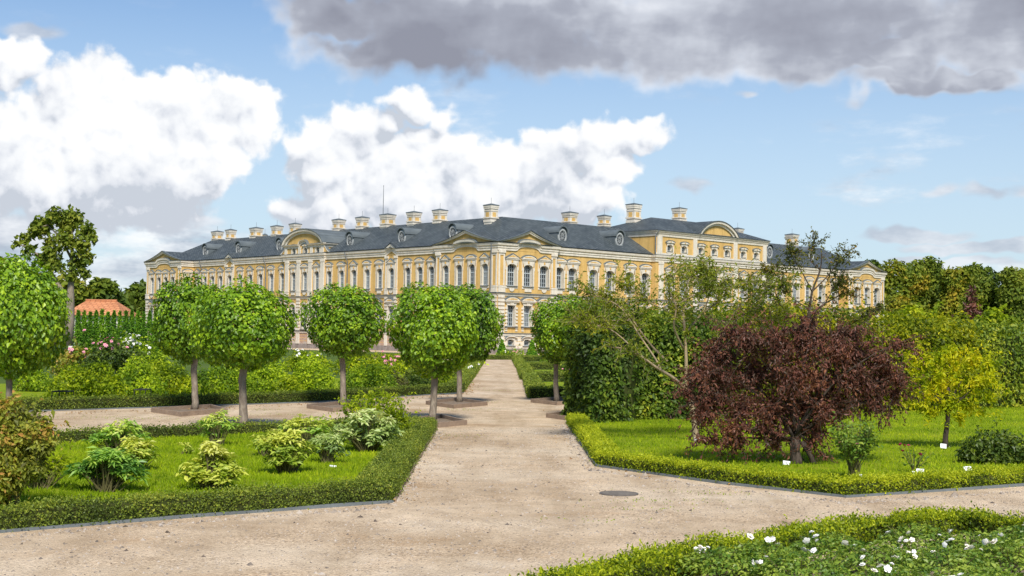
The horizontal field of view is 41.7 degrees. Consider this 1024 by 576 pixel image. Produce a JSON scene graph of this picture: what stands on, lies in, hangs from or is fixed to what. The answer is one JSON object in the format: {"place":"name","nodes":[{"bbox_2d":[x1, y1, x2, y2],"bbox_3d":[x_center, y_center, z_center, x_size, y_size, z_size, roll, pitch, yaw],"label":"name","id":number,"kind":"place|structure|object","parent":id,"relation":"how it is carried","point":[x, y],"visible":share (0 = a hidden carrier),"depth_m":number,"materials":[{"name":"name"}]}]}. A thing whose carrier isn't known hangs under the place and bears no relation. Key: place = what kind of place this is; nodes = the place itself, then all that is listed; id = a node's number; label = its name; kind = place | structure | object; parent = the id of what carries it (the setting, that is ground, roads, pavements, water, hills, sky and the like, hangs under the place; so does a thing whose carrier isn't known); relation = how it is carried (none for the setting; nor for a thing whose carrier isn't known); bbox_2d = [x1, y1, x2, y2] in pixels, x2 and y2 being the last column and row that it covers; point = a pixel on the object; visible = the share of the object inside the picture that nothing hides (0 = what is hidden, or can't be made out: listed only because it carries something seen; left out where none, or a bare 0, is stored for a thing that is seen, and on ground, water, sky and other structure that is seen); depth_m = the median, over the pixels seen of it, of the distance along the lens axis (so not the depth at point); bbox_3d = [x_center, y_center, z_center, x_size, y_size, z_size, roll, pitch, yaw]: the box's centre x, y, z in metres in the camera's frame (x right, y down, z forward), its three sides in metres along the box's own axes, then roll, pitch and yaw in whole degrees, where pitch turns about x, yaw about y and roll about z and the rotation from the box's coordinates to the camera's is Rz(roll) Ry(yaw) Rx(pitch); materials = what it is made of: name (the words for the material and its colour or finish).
{"place":"outdoors","nodes":[
{"label":"outdoors","id":0,"kind":"place"},
{"bbox_2d":[68,299,140,347],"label":"barn","id":1,"kind":"structure","parent":0,"point":[93,305],"depth_m":126.67,"materials":[{"name":"orange tile"}]},
{"bbox_2d":[2,424,403,507],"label":"lawn","id":2,"kind":"structure","parent":0,"point":[57,490],"depth_m":17.86,"materials":[{"name":"green plant"}]},
{"bbox_2d":[0,384,74,505],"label":"tree peony","id":3,"kind":"object","parent":2,"relation":"on","point":[24,431],"visible":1,"depth_m":13.71,"materials":[{"name":"green plant"}]},
{"bbox_2d":[28,454,74,488],"bbox_3d":[-5.383,2.126,15.521,0.759,0.445,0.582,1,-2,0],"label":"peony","id":4,"kind":"object","parent":2,"relation":"on","point":[48,479],"visible":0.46,"depth_m":15.48,"materials":[{"name":"green plant"}]},
{"bbox_2d":[61,446,151,491],"bbox_3d":[-4.639,2.073,15.368,0.897,0.563,0.894,-1,-3,44],"label":"peony","id":5,"kind":"object","parent":2,"relation":"on","point":[106,466],"visible":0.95,"depth_m":15.25,"materials":[{"name":"green plant"}]},
{"bbox_2d":[82,418,152,452],"bbox_3d":[-5.605,2.170,19.162,0.960,0.621,0.649,1,-2,0],"label":"peony","id":6,"kind":"object","parent":2,"relation":"on","point":[105,437],"visible":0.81,"depth_m":19.05,"materials":[{"name":"green plant"}]},
{"bbox_2d":[116,433,162,467],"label":"peony","id":7,"kind":"object","parent":2,"relation":"on","point":[132,444],"visible":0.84,"depth_m":17.70,"materials":[{"name":"green plant"}]},
{"bbox_2d":[175,438,248,489],"bbox_3d":[-3.486,2.080,15.811,0.866,0.619,0.832,1,-2,0],"label":"peony","id":8,"kind":"object","parent":2,"relation":"on","point":[221,469],"visible":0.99,"depth_m":15.65,"materials":[{"name":"green plant"}]},
{"bbox_2d":[194,408,242,443],"bbox_3d":[-4.796,2.272,21.865,0.805,0.642,0.626,1,-2,0],"label":"peony","id":9,"kind":"object","parent":2,"relation":"on","point":[207,422],"visible":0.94,"depth_m":21.82,"materials":[{"name":"green plant"}]},
{"bbox_2d":[253,428,321,472],"bbox_3d":[-2.943,2.156,17.695,0.979,0.625,0.684,2,-2,-28],"label":"peony","id":10,"kind":"object","parent":2,"relation":"on","point":[289,460],"visible":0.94,"depth_m":17.58,"materials":[{"name":"green plant"}]},
{"bbox_2d":[278,413,335,453],"bbox_3d":[-3.110,2.250,20.631,0.913,0.648,0.628,3,-3,-38],"label":"peony","id":11,"kind":"object","parent":2,"relation":"on","point":[296,422],"visible":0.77,"depth_m":20.60,"materials":[{"name":"green plant"}]},
{"bbox_2d":[309,433,350,462],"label":"peony","id":12,"kind":"object","parent":2,"relation":"on","point":[330,441],"visible":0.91,"depth_m":19.12,"materials":[{"name":"green plant"}]},
{"bbox_2d":[329,408,404,451],"bbox_3d":[-2.269,2.247,21.268,1.200,0.730,1.159,1,-2,0],"label":"peony","id":13,"kind":"object","parent":2,"relation":"on","point":[368,437],"visible":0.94,"depth_m":21.04,"materials":[{"name":"green plant"}]},
{"bbox_2d":[324,381,420,434],"bbox_3d":[-2.403,2.151,23.461,1.739,1.089,0.937,1,-2,-14],"label":"spirea bush","id":14,"kind":"object","parent":2,"relation":"on","point":[358,406],"visible":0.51,"depth_m":23.44,"materials":[{"name":"green plant"}]},
{"bbox_2d":[0,378,449,398],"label":"lawn","id":15,"kind":"structure","parent":0,"point":[38,393],"depth_m":41.64,"materials":[{"name":"green plant"}]},
{"bbox_2d":[12,361,52,391],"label":"shrub","id":16,"kind":"object","parent":15,"relation":"on","point":[32,383],"visible":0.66,"depth_m":40.38,"materials":[{"name":"green plant"}]},
{"bbox_2d":[0,252,72,397],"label":"clipped linden tree","id":17,"kind":"object","parent":15,"relation":"on","point":[28,329],"visible":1,"depth_m":30.77,"materials":[{"name":"green plant"}]},
{"bbox_2d":[34,347,132,398],"bbox_3d":[-11.475,2.368,36.530,2.806,1.498,1.758,1,-2,0],"label":"shrub","id":18,"kind":"object","parent":15,"relation":"on","point":[90,377],"visible":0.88,"depth_m":36.29,"materials":[{"name":"green plant"}]},
{"bbox_2d":[86,354,169,397],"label":"shrub","id":19,"kind":"object","parent":15,"relation":"on","point":[137,379],"visible":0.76,"depth_m":36.70,"materials":[{"name":"green plant"}]},
{"bbox_2d":[141,358,211,395],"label":"shrub","id":20,"kind":"object","parent":15,"relation":"on","point":[182,378],"visible":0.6,"depth_m":37.83,"materials":[{"name":"green plant"}]},
{"bbox_2d":[185,361,260,394],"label":"shrub","id":21,"kind":"object","parent":15,"relation":"on","point":[231,377],"visible":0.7,"depth_m":38.95,"materials":[{"name":"green plant"}]},
{"bbox_2d":[237,354,293,393],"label":"shrub","id":22,"kind":"object","parent":15,"relation":"on","point":[268,377],"visible":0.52,"depth_m":40.16,"materials":[{"name":"green plant"}]},
{"bbox_2d":[269,364,306,391],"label":"shrub","id":23,"kind":"object","parent":15,"relation":"on","point":[288,385],"visible":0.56,"depth_m":38.95,"materials":[{"name":"green plant"}]},
{"bbox_2d":[291,350,339,390],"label":"shrub","id":24,"kind":"object","parent":15,"relation":"on","point":[309,381],"visible":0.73,"depth_m":41.17,"materials":[{"name":"green plant"}]},
{"bbox_2d":[334,358,398,389],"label":"shrub","id":25,"kind":"object","parent":15,"relation":"on","point":[379,376],"visible":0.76,"depth_m":43.76,"materials":[{"name":"green plant"}]},
{"bbox_2d":[0,341,563,383],"bbox_3d":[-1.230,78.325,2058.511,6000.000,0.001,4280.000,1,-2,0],"label":"ground","id":26,"kind":"structure","parent":0,"point":[207,365],"depth_m":80.11,"materials":[{"name":"green plant"}]},
{"bbox_2d":[10,203,98,345],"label":"oak tree","id":27,"kind":"object","parent":26,"relation":"on","point":[68,222],"visible":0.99,"depth_m":107.78,"materials":[{"name":"green plant"}]},
{"bbox_2d":[39,269,98,348],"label":"background tree","id":28,"kind":"object","parent":26,"relation":"on","point":[83,292],"visible":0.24,"depth_m":134.74,"materials":[{"name":"green plant"}]},
{"bbox_2d":[49,337,113,375],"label":"rose bush","id":29,"kind":"object","parent":26,"relation":"on","point":[67,357],"visible":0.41,"depth_m":54.65,"materials":[{"name":"green plant"}]},
{"bbox_2d":[69,329,147,376],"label":"rose bush","id":30,"kind":"object","parent":26,"relation":"on","point":[116,354],"visible":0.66,"depth_m":53.99,"materials":[{"name":"green plant"}]},
{"bbox_2d":[88,277,130,305],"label":"background tree","id":31,"kind":"object","parent":26,"relation":"on","point":[107,288],"visible":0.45,"depth_m":168.74,"materials":[{"name":"green plant"}]},
{"bbox_2d":[122,279,145,322],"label":"background tree","id":32,"kind":"object","parent":26,"relation":"on","point":[137,290],"visible":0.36,"depth_m":234.28,"materials":[{"name":"green plant"}]},
{"bbox_2d":[107,326,176,374],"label":"rose bush","id":33,"kind":"object","parent":26,"relation":"on","point":[154,355],"visible":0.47,"depth_m":56.14,"materials":[{"name":"green plant"}]},
{"bbox_2d":[0,382,462,409],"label":"box hedge","id":34,"kind":"object","parent":26,"relation":"on","point":[111,400],"visible":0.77,"depth_m":34.38,"materials":[{"name":"green plant"}]},
{"bbox_2d":[282,348,338,371],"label":"rose bush","id":35,"kind":"object","parent":26,"relation":"on","point":[296,357],"visible":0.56,"depth_m":68.02,"materials":[{"name":"green plant"}]},
{"bbox_2d":[330,352,382,374],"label":"rose bush","id":36,"kind":"object","parent":26,"relation":"on","point":[352,360],"visible":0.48,"depth_m":63.83,"materials":[{"name":"green plant"}]},
{"bbox_2d":[367,350,411,374],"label":"rose bush","id":37,"kind":"object","parent":26,"relation":"on","point":[395,362],"visible":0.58,"depth_m":65.70,"materials":[{"name":"green plant"}]},
{"bbox_2d":[516,361,565,379],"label":"box hedge","id":38,"kind":"object","parent":26,"relation":"on","point":[522,367],"visible":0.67,"depth_m":79.34,"materials":[{"name":"green plant"}]},
{"bbox_2d":[522,371,567,398],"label":"box hedge","id":39,"kind":"object","parent":26,"relation":"on","point":[533,383],"visible":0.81,"depth_m":43.57,"materials":[{"name":"green plant"}]},
{"bbox_2d":[559,301,645,422],"bbox_3d":[2.134,1.717,31.034,2.123,2.838,3.977,1,-2,0],"label":"tall hedge","id":40,"kind":"object","parent":26,"relation":"on","point":[598,387],"visible":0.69,"depth_m":29.93,"materials":[{"name":"green plant"}]},
{"bbox_2d":[884,293,928,329],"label":"oak tree","id":41,"kind":"object","parent":26,"relation":"on","point":[899,301],"visible":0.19,"depth_m":225.36,"materials":[{"name":"green plant"}]},
{"bbox_2d":[879,258,935,311],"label":"oak tree","id":42,"kind":"object","parent":26,"relation":"on","point":[915,284],"visible":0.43,"depth_m":233.47,"materials":[{"name":"green plant"}]},
{"bbox_2d":[905,256,945,309],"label":"oak tree","id":43,"kind":"object","parent":26,"relation":"on","point":[933,268],"visible":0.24,"depth_m":238.09,"materials":[{"name":"green plant"}]},
{"bbox_2d":[932,265,986,320],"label":"oak tree","id":44,"kind":"object","parent":26,"relation":"on","point":[955,283],"visible":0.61,"depth_m":229.95,"materials":[{"name":"green plant"}]},
{"bbox_2d":[904,315,1023,407],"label":"tall hedge","id":45,"kind":"object","parent":26,"relation":"on","point":[1013,377],"visible":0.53,"depth_m":39.59,"materials":[{"name":"green plant"}]},
{"bbox_2d":[951,285,983,320],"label":"plum tree","id":46,"kind":"object","parent":26,"relation":"on","point":[972,309],"visible":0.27,"depth_m":48.16,"materials":[{"name":"purple plant"}]},
{"bbox_2d":[965,262,998,316],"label":"oak tree","id":47,"kind":"object","parent":26,"relation":"on","point":[984,281],"visible":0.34,"depth_m":234.13,"materials":[{"name":"green plant"}]},
{"bbox_2d":[973,303,1020,336],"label":"bush","id":48,"kind":"object","parent":26,"relation":"on","point":[997,314],"visible":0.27,"depth_m":45.03,"materials":[{"name":"green plant"}]},
{"bbox_2d":[994,266,1023,336],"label":"oak tree","id":49,"kind":"object","parent":26,"relation":"on","point":[1010,291],"visible":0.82,"depth_m":227.49,"materials":[{"name":"green plant"}]},
{"bbox_2d":[287,348,538,354],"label":"palace forecourt","id":50,"kind":"structure","parent":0,"point":[365,351],"depth_m":169.20,"materials":[{"name":"beige gravel"}]},
{"bbox_2d":[144,185,887,353],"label":"palace","id":51,"kind":"structure","parent":50,"relation":"on","point":[518,268],"depth_m":175.53,"materials":[{"name":"yellow paint"}]},
{"bbox_2d":[479,253,489,290],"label":"window","id":52,"kind":"structure","parent":51,"relation":"in","point":[484,258],"depth_m":156.98,"materials":[{"name":"white paint"}]},
{"bbox_2d":[504,296,519,330],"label":"window","id":53,"kind":"structure","parent":51,"relation":"in","point":[511,301],"depth_m":156.83,"materials":[{"name":"white paint"}]},
{"bbox_2d":[505,253,520,290],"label":"window","id":54,"kind":"structure","parent":51,"relation":"in","point":[511,269],"depth_m":156.98,"materials":[{"name":"white paint"}]},
{"bbox_2d":[520,297,536,331],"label":"window","id":55,"kind":"structure","parent":51,"relation":"in","point":[527,302],"depth_m":158.60,"materials":[{"name":"white paint"}]},
{"bbox_2d":[521,255,536,291],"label":"window","id":56,"kind":"structure","parent":51,"relation":"in","point":[528,271],"depth_m":158.75,"materials":[{"name":"white paint"}]},
{"bbox_2d":[537,255,552,292],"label":"window","id":57,"kind":"structure","parent":51,"relation":"in","point":[544,272],"depth_m":160.54,"materials":[{"name":"white paint"}]},
{"bbox_2d":[0,360,1023,575],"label":"gravel path","id":58,"kind":"structure","parent":0,"point":[518,409],"depth_m":13.86,"materials":[{"name":"beige gravel"}]},
{"bbox_2d":[151,404,227,416],"bbox_3d":[-7.432,2.864,31.416,1.527,0.136,3.191,0,-2,22],"label":"timber planter","id":59,"kind":"object","parent":58,"relation":"on","point":[186,410],"visible":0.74,"depth_m":30.96,"materials":[{"name":"wood"}]},
{"bbox_2d":[150,272,224,408],"bbox_3d":[-7.736,1.270,32.238,1.906,3.334,1.918,1,-2,0],"label":"clipped linden tree","id":60,"kind":"object","parent":59,"relation":"in","point":[173,337],"visible":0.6,"depth_m":31.79,"materials":[{"name":"green plant"}]},
{"bbox_2d":[0,500,393,532],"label":"stone edging","id":61,"kind":"object","parent":58,"relation":"on","point":[200,515],"visible":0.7,"depth_m":13.48,"materials":[{"name":"stone"}]},
{"bbox_2d":[0,475,395,532],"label":"box hedge","id":62,"kind":"object","parent":58,"relation":"on","point":[37,513],"visible":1,"depth_m":13.49,"materials":[{"name":"green plant"}]},
{"bbox_2d":[10,415,412,442],"bbox_3d":[-5.836,2.513,23.876,10.890,0.357,0.690,3,-3,-44],"label":"box hedge","id":63,"kind":"object","parent":58,"relation":"on","point":[75,435],"visible":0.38,"depth_m":23.78,"materials":[{"name":"green plant"}]},
{"bbox_2d":[29,392,463,411],"bbox_3d":[-6.397,3.113,36.437,1.203,0.083,18.833,-1,-3,34],"label":"stone edging","id":64,"kind":"object","parent":58,"relation":"on","point":[231,404],"visible":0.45,"depth_m":34.87,"materials":[{"name":"stone"}]},
{"bbox_2d":[307,400,375,411],"bbox_3d":[-4.455,3.017,34.281,1.663,0.136,3.836,2,-2,-20],"label":"timber planter","id":65,"kind":"object","parent":58,"relation":"on","point":[335,406],"visible":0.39,"depth_m":33.63,"materials":[{"name":"wood"}]},
{"bbox_2d":[298,282,386,404],"bbox_3d":[-4.412,1.473,35.322,2.159,3.254,2.236,0,-2,19],"label":"clipped linden tree","id":66,"kind":"object","parent":65,"relation":"in","point":[348,330],"visible":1,"depth_m":34.81,"materials":[{"name":"green plant"}]},
{"bbox_2d":[353,414,438,499],"bbox_3d":[-1.643,2.439,20.917,0.672,0.383,12.020,1,-2,-1],"label":"box hedge","id":67,"kind":"object","parent":58,"relation":"on","point":[394,460],"visible":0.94,"depth_m":18.13,"materials":[{"name":"green plant"}]},
{"bbox_2d":[416,414,466,427],"bbox_3d":[-1.598,2.856,28.729,1.077,0.136,3.313,1,-2,-15],"label":"timber planter","id":68,"kind":"object","parent":58,"relation":"on","point":[445,420],"visible":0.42,"depth_m":28.30,"materials":[{"name":"wood"}]},
{"bbox_2d":[381,280,478,418],"bbox_3d":[-1.814,1.369,29.537,2.182,3.105,2.208,1,-2,0],"label":"clipped linden tree","id":69,"kind":"object","parent":68,"relation":"in","point":[423,349],"visible":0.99,"depth_m":29.00,"materials":[{"name":"green plant"}]},
{"bbox_2d":[426,398,487,408],"bbox_3d":[-1.579,3.157,36.829,1.582,0.136,3.949,2,-2,-21],"label":"timber planter","id":70,"kind":"object","parent":58,"relation":"on","point":[451,403],"visible":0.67,"depth_m":36.44,"materials":[{"name":"wood"}]},
{"bbox_2d":[438,282,505,401],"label":"clipped linden tree","id":71,"kind":"object","parent":70,"relation":"in","point":[490,328],"visible":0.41,"depth_m":37.57,"materials":[{"name":"green plant"}]},
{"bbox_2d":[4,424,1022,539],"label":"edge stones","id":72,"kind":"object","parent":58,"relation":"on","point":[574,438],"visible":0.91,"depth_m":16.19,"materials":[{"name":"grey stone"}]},
{"bbox_2d":[531,396,563,404],"bbox_3d":[1.574,3.290,39.096,1.532,0.136,3.639,0,-2,25],"label":"timber planter","id":73,"kind":"object","parent":58,"relation":"on","point":[548,400],"visible":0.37,"depth_m":38.23,"materials":[{"name":"wood"}]},
{"bbox_2d":[529,294,587,400],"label":"clipped linden tree","id":74,"kind":"object","parent":73,"relation":"in","point":[545,339],"visible":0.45,"depth_m":38.96,"materials":[{"name":"green plant"}]},
{"bbox_2d":[509,500,1023,575],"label":"box hedge","id":75,"kind":"object","parent":58,"relation":"on","point":[663,560],"visible":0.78,"depth_m":11.70,"materials":[{"name":"green plant"}]},
{"bbox_2d":[564,412,1023,495],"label":"box hedge","id":76,"kind":"object","parent":58,"relation":"on","point":[601,448],"visible":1,"depth_m":17.38,"materials":[{"name":"green plant"}]},
{"bbox_2d":[566,421,1023,497],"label":"stone edging","id":77,"kind":"object","parent":58,"relation":"on","point":[835,495],"visible":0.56,"depth_m":17.17,"materials":[{"name":"stone"}]},
{"bbox_2d":[0,0,1023,291],"label":"sky","id":78,"kind":"structure","parent":0,"point":[892,129],"materials":[{"name":"blue"}]},
{"bbox_2d":[594,406,1023,478],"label":"lawn","id":79,"kind":"structure","parent":0,"point":[879,462],"depth_m":24.42,"materials":[{"name":"green plant"}]},
{"bbox_2d":[600,297,747,419],"bbox_3d":[3.835,1.724,32.310,3.790,3.011,2.588,2,-2,-29],"label":"tall hedge","id":80,"kind":"object","parent":79,"relation":"on","point":[656,403],"visible":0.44,"depth_m":31.19,"materials":[{"name":"green plant"}]},
{"bbox_2d":[547,246,814,440],"bbox_3d":[3.186,1.002,24.590,5.172,3.675,2.117,1,-2,-13],"label":"cherry tree","id":81,"kind":"object","parent":79,"relation":"on","point":[707,279],"visible":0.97,"depth_m":24.58,"materials":[{"name":"green plant"}]},
{"bbox_2d":[661,296,933,463],"bbox_3d":[4.298,1.451,20.352,4.158,2.758,1.888,1,-2,0],"label":"purple leaved tree","id":82,"kind":"object","parent":79,"relation":"on","point":[881,376],"visible":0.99,"depth_m":20.16,"materials":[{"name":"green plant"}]},
{"bbox_2d":[735,226,894,399],"bbox_3d":[6.678,0.819,30.509,3.625,4.546,2.325,1,-2,0],"label":"crab apple tree","id":83,"kind":"object","parent":79,"relation":"on","point":[842,280],"visible":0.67,"depth_m":30.67,"materials":[{"name":"green plant"}]},
{"bbox_2d":[681,293,984,412],"bbox_3d":[8.745,1.804,36.334,9.800,3.362,2.722,2,-3,-34],"label":"tall hedge","id":84,"kind":"object","parent":79,"relation":"on","point":[931,341],"visible":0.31,"depth_m":36.87,"materials":[{"name":"green plant"}]},
{"bbox_2d":[828,411,882,475],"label":"shrub","id":85,"kind":"object","parent":79,"relation":"on","point":[850,446],"visible":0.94,"depth_m":17.94,"materials":[{"name":"green plant"}]},
{"bbox_2d":[890,330,1013,447],"bbox_3d":[7.647,1.800,23.636,2.220,2.137,1.303,1,-2,0],"label":"golden leaved tree","id":86,"kind":"object","parent":79,"relation":"on","point":[951,381],"visible":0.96,"depth_m":23.61,"materials":[{"name":"yellow plant"}]},
{"bbox_2d":[948,416,1023,465],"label":"rose bush","id":87,"kind":"object","parent":79,"relation":"on","point":[1008,453],"visible":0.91,"depth_m":20.63,"materials":[{"name":"green plant"}]},
{"bbox_2d":[716,547,1023,575],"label":"bed soil","id":88,"kind":"structure","parent":0,"point":[931,573],"depth_m":10.98,"materials":[{"name":"brown soil"}]},
{"bbox_2d":[676,545,770,575],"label":"rose bush","id":89,"kind":"object","parent":88,"relation":"on","point":[701,552],"visible":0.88,"depth_m":10.21,"materials":[{"name":"green plant"}]},
{"bbox_2d":[723,533,802,575],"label":"rose bush","id":90,"kind":"object","parent":88,"relation":"on","point":[770,552],"visible":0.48,"depth_m":10.47,"materials":[{"name":"green plant"}]},
{"bbox_2d":[747,547,850,575],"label":"rose bush","id":91,"kind":"object","parent":88,"relation":"on","point":[810,569],"visible":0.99,"depth_m":9.91,"materials":[{"name":"green plant"}]},
{"bbox_2d":[787,530,877,565],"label":"rose bush","id":92,"kind":"object","parent":88,"relation":"on","point":[830,543],"visible":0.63,"depth_m":10.97,"materials":[{"name":"green plant"}]},
{"bbox_2d":[822,541,931,575],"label":"rose bush","id":93,"kind":"object","parent":88,"relation":"on","point":[895,550],"visible":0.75,"depth_m":10.33,"materials":[{"name":"green plant"}]},
{"bbox_2d":[846,562,938,575],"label":"rose bush","id":94,"kind":"object","parent":88,"relation":"on","point":[891,571],"visible":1,"depth_m":9.56,"materials":[{"name":"green plant"}]},
{"bbox_2d":[873,522,968,560],"bbox_3d":[3.447,2.154,11.314,0.785,0.352,0.782,1,-2,0],"label":"rose bush","id":95,"kind":"object","parent":88,"relation":"on","point":[922,540],"visible":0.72,"depth_m":11.22,"materials":[{"name":"green plant"}]},
{"bbox_2d":[892,542,1003,575],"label":"rose bush","id":96,"kind":"object","parent":88,"relation":"on","point":[957,561],"visible":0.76,"depth_m":10.12,"materials":[{"name":"green plant"}]},
{"bbox_2d":[931,527,1023,568],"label":"rose bush","id":97,"kind":"object","parent":88,"relation":"on","point":[974,540],"visible":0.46,"depth_m":11.11,"materials":[{"name":"green plant"}]},
{"bbox_2d":[945,566,1023,575],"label":"rose bush","id":98,"kind":"object","parent":88,"relation":"on","point":[984,573],"visible":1,"depth_m":9.42,"materials":[{"name":"green plant"}]},
{"bbox_2d":[962,538,1023,574],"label":"rose bush","id":99,"kind":"object","parent":88,"relation":"on","point":[1013,556],"visible":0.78,"depth_m":10.44,"materials":[{"name":"green plant"}]},
{"bbox_3d":[-5.163,2.696,25.936,1.168,0.136,2.498,1,-2,0],"label":"timber planter","id":100,"kind":"object","parent":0,"visible":0},
{"bbox_2d":[187,274,299,423],"bbox_3d":[-5.292,1.234,26.344,2.204,3.036,2.170,1,-2,0],"label":"clipped linden tree","id":101,"kind":"object","parent":100,"relation":"in","point":[251,348],"visible":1,"depth_m":25.90,"materials":[{"name":"green plant"}]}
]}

